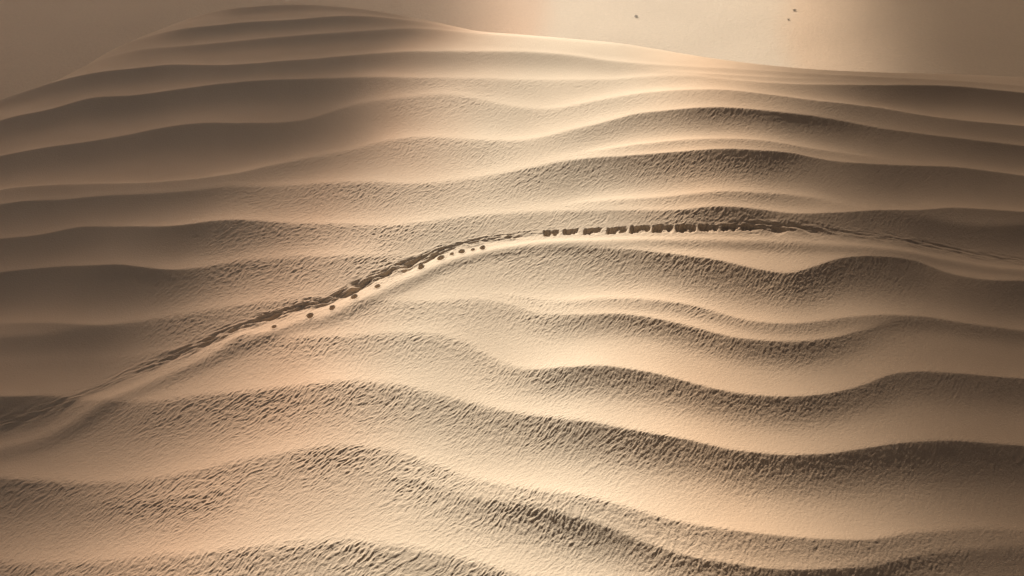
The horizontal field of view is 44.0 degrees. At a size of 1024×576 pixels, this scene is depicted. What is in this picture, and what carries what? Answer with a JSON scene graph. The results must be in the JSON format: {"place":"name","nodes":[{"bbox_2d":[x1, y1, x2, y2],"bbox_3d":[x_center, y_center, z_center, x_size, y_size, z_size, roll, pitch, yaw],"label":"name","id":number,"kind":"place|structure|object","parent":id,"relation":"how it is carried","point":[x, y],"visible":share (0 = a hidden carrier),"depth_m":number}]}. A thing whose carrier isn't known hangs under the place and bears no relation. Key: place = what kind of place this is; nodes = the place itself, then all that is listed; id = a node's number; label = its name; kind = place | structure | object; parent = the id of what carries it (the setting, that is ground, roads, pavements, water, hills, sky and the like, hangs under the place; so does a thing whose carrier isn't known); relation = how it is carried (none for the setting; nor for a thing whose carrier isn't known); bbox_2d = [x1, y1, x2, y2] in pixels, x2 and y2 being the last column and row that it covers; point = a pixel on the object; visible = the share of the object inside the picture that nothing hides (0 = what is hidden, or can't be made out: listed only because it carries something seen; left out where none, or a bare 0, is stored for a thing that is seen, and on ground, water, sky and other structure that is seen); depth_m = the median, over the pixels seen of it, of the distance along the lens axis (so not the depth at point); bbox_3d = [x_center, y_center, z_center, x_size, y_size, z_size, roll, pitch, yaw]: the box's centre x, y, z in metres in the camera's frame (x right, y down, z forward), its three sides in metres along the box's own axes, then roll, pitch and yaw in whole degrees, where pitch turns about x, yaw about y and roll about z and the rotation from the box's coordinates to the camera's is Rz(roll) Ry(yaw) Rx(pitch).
{"place":"outdoors","nodes":[
{"label":"outdoors","id":0,"kind":"place"},
{"bbox_2d":[0,5,1023,575],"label":"sand dune","id":1,"kind":"structure","parent":0,"point":[680,405],"depth_m":13.74},
{"bbox_2d":[0,215,1023,443],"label":"sand track","id":2,"kind":"structure","parent":1,"relation":"on","point":[38,415],"depth_m":14.50},
{"bbox_2d":[307,313,313,318],"bbox_3d":[-2.196,0.342,13.822,0.083,0.132,0.138,0,34,0],"label":"round pit","id":3,"kind":"object","parent":2,"relation":"on","point":[310,315],"visible":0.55,"depth_m":13.85},
{"bbox_2d":[542,229,559,236],"bbox_3d":[0.466,-0.618,15.150,0.222,0.108,0.148,0,34,0],"label":"footprint","id":4,"kind":"object","parent":2,"relation":"on","point":[551,233],"visible":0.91,"depth_m":15.18},
{"bbox_2d":[562,228,579,235],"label":"footprint","id":5,"kind":"object","parent":2,"relation":"on","point":[574,231],"visible":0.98,"depth_m":15.16},
{"bbox_2d":[582,227,602,234],"bbox_3d":[0.962,-0.648,15.088,0.254,0.100,0.137,0,34,0],"label":"footprint","id":6,"kind":"object","parent":2,"relation":"on","point":[589,231],"visible":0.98,"depth_m":15.12},
{"bbox_2d":[605,226,627,234],"bbox_3d":[1.245,-0.649,15.052,0.294,0.121,0.156,0,34,0],"label":"footprint","id":7,"kind":"object","parent":2,"relation":"on","point":[617,230],"visible":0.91,"depth_m":15.08},
{"bbox_2d":[628,225,650,233],"bbox_3d":[1.514,-0.662,15.031,0.287,0.116,0.156,0,34,0],"label":"footprint","id":8,"kind":"object","parent":2,"relation":"on","point":[640,229],"visible":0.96,"depth_m":15.06},
{"bbox_2d":[651,224,674,232],"bbox_3d":[1.787,-0.667,15.016,0.290,0.111,0.156,0,34,0],"label":"footprint","id":9,"kind":"object","parent":2,"relation":"on","point":[669,228],"visible":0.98,"depth_m":15.05},
{"bbox_2d":[674,224,697,232],"bbox_3d":[2.061,-0.669,15.014,0.292,0.113,0.156,0,34,0],"label":"footprint","id":10,"kind":"object","parent":2,"relation":"on","point":[686,228],"visible":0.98,"depth_m":15.04},
{"bbox_2d":[698,224,718,232],"bbox_3d":[2.333,-0.689,15.025,0.264,0.084,0.137,0,34,0],"label":"footprint","id":11,"kind":"object","parent":2,"relation":"on","point":[710,228],"visible":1,"depth_m":15.06},
{"bbox_2d":[720,224,738,232],"bbox_3d":[2.582,-0.699,15.047,0.246,0.076,0.127,0,34,0],"label":"footprint","id":12,"kind":"object","parent":2,"relation":"on","point":[728,228],"visible":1,"depth_m":15.08},
{"bbox_2d":[741,223,755,231],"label":"footprint","id":13,"kind":"object","parent":2,"relation":"on","point":[745,227],"visible":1,"depth_m":15.10},
{"bbox_2d":[0,0,1023,99],"bbox_3d":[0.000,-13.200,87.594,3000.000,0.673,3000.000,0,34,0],"label":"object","id":14,"kind":"structure","parent":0,"point":[43,42],"depth_m":97.48}
]}

